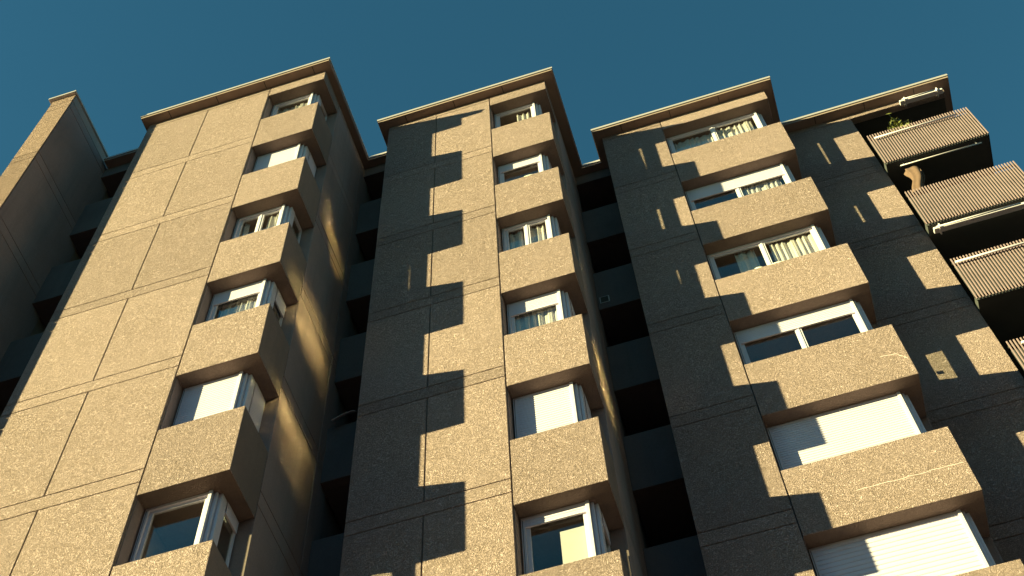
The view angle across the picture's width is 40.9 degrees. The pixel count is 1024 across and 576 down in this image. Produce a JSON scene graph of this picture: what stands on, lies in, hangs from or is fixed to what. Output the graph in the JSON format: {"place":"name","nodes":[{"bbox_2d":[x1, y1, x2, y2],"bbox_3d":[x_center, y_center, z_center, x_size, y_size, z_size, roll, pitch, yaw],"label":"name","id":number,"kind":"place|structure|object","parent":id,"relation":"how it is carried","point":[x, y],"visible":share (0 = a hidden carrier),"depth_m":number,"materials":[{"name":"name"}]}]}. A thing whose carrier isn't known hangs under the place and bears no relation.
{"place":"outdoors","nodes":[
{"label":"outdoors","id":0,"kind":"place"},
{"bbox_2d":[0,0,1023,175],"label":"sky","id":1,"kind":"structure","parent":0,"point":[611,61],"materials":[{"name":"blue"}]},
{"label":"ground","id":2,"kind":"structure","parent":0,"visible":0},
{"bbox_2d":[0,57,1023,575],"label":"apartment building","id":3,"kind":"structure","parent":2,"relation":"on","point":[220,311],"depth_m":22.23,"materials":[{"name":"concrete"}]},
{"bbox_2d":[130,490,238,566],"bbox_3d":[-4.015,3.076,16.832,1.179,1.414,0.507,7,-62,-6],"label":"window","id":4,"kind":"structure","parent":3,"relation":"in","point":[216,506],"depth_m":17.14,"materials":[{"name":"white plastic"}]},
{"bbox_2d":[173,371,264,431],"bbox_3d":[-4.115,1.725,19.280,1.179,1.419,0.507,7,-62,-6],"label":"window","id":5,"kind":"structure","parent":3,"relation":"in","point":[240,389],"depth_m":19.47,"materials":[{"name":"white plastic"}]},
{"bbox_2d":[205,278,285,325],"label":"window","id":6,"kind":"structure","parent":3,"relation":"in","point":[263,292],"depth_m":22.06,"materials":[{"name":"white glass"}]},
{"bbox_2d":[232,204,301,242],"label":"window","id":7,"kind":"structure","parent":3,"relation":"in","point":[286,214],"depth_m":24.57,"materials":[{"name":"white glass"}]},
{"bbox_2d":[253,143,316,176],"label":"window","id":8,"kind":"structure","parent":3,"relation":"in","point":[297,151],"depth_m":26.93,"materials":[{"name":"white plastic"}]},
{"bbox_2d":[270,92,326,119],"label":"window","id":9,"kind":"structure","parent":3,"relation":"in","point":[313,98],"depth_m":29.57,"materials":[{"name":"white glass"}]},
{"bbox_2d":[331,410,356,421],"bbox_3d":[-2.692,2.050,22.014,0.382,0.230,0.106,-16,-62,6],"label":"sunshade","id":10,"kind":"object","parent":3,"relation":"attached to","point":[342,415],"visible":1,"depth_m":22.02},
{"bbox_2d":[494,102,541,127],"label":"window","id":11,"kind":"structure","parent":3,"relation":"in","point":[536,110],"depth_m":29.78,"materials":[{"name":"white glass"}]},
{"bbox_2d":[498,153,551,183],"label":"window","id":12,"kind":"structure","parent":3,"relation":"in","point":[543,164],"depth_m":27.27,"materials":[{"name":"white glass"}]},
{"bbox_2d":[502,214,561,251],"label":"window","id":13,"kind":"structure","parent":3,"relation":"in","point":[532,235],"depth_m":24.79,"materials":[{"name":"white glass"}]},
{"bbox_2d":[507,289,575,333],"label":"window","id":14,"kind":"structure","parent":3,"relation":"in","point":[550,307],"depth_m":22.29,"materials":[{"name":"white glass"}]},
{"bbox_2d":[513,382,590,438],"bbox_3d":[0.647,1.896,19.569,1.176,1.419,0.507,7,-62,-6],"label":"window","id":15,"kind":"structure","parent":3,"relation":"in","point":[555,407],"depth_m":19.70,"materials":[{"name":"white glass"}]},
{"bbox_2d":[521,500,610,573],"bbox_3d":[0.749,3.284,17.055,1.176,1.564,0.507,7,-62,-6],"label":"window","id":16,"kind":"structure","parent":3,"relation":"in","point":[578,543],"depth_m":17.30,"materials":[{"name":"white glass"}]},
{"bbox_2d":[599,295,609,303],"bbox_3d":[1.770,0.218,26.268,0.190,0.230,0.016,-16,-62,6],"label":"vent grille","id":17,"kind":"object","parent":3,"relation":"attached to","point":[604,299],"visible":1,"depth_m":26.25,"materials":[{"name":"metal"}]},
{"bbox_2d":[667,112,766,153],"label":"window","id":18,"kind":"structure","parent":3,"relation":"in","point":[746,126],"depth_m":30.10,"materials":[{"name":"white glass"}]},
{"bbox_2d":[685,163,795,210],"bbox_3d":[4.628,-1.811,27.146,2.197,1.664,0.565,-4,-61,0],"label":"window","id":19,"kind":"structure","parent":3,"relation":"in","point":[767,178],"depth_m":27.55,"materials":[{"name":"white glass"}]},
{"bbox_2d":[707,224,830,279],"bbox_3d":[4.728,-0.459,24.696,2.197,1.664,0.565,-4,-61,0],"label":"window","id":20,"kind":"structure","parent":3,"relation":"in","point":[815,241],"depth_m":25.13,"materials":[{"name":"white glass"}]},
{"bbox_2d":[734,299,872,364],"bbox_3d":[4.849,1.032,22.466,2.146,1.414,0.608,-16,-62,6],"label":"window","id":21,"kind":"structure","parent":3,"relation":"in","point":[796,322],"depth_m":22.71,"materials":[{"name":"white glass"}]},
{"bbox_2d":[766,392,926,470],"bbox_3d":[4.944,2.380,20.011,2.140,1.419,0.593,-16,-62,6],"label":"window","id":22,"kind":"structure","parent":3,"relation":"in","point":[892,417],"depth_m":20.02,"materials":[{"name":"white plastic"}]},
{"bbox_2d":[808,509,995,575],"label":"window","id":23,"kind":"structure","parent":3,"relation":"in","point":[949,544],"depth_m":17.64,"materials":[{"name":"white plastic"}]},
{"bbox_2d":[885,113,920,138],"bbox_3d":[8.305,-3.248,29.004,1.010,2.265,0.426,-16,-62,6],"label":"potted plant","id":24,"kind":"object","parent":3,"relation":"on","point":[898,124],"visible":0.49,"depth_m":29.19,"materials":[{"name":"green plant"}]},
{"bbox_2d":[874,114,955,138],"bbox_3d":[8.401,-3.361,28.666,1.720,0.052,0.065,-16,-62,6],"label":"handrail","id":25,"kind":"object","parent":3,"relation":"attached to","point":[914,126],"visible":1,"depth_m":28.65,"materials":[{"name":"white metal"}]},
{"bbox_2d":[899,87,942,105],"bbox_3d":[9.045,-4.232,30.388,0.960,0.132,0.208,-16,-62,6],"label":"awning","id":26,"kind":"object","parent":3,"relation":"attached to","point":[918,97],"visible":1,"depth_m":30.35,"materials":[{"name":"white metal"}]},
{"bbox_2d":[900,142,981,165],"bbox_3d":[8.637,-2.720,27.726,1.650,0.123,0.026,-16,-62,6],"label":"curtain rod","id":27,"kind":"object","parent":3,"relation":"hanging from","point":[941,154],"visible":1,"depth_m":27.67,"materials":[{"name":"white metal"}]},
{"bbox_2d":[904,166,924,195],"bbox_3d":[8.004,-2.103,27.134,0.429,1.010,0.196,-26,-63,12],"label":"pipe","id":28,"kind":"object","parent":27,"relation":"hanging from","point":[915,175],"visible":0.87,"depth_m":27.18,"materials":[{"name":"metal"}]},
{"bbox_2d":[933,202,1023,233],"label":"awning","id":29,"kind":"object","parent":3,"relation":"attached to","point":[939,228],"visible":1,"depth_m":25.17,"materials":[{"name":"white metal"}]},
{"bbox_2d":[955,242,1023,262],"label":"handrail","id":30,"kind":"object","parent":3,"relation":"attached to","point":[990,252],"visible":1,"depth_m":23.85,"materials":[{"name":"white metal"}]}
]}

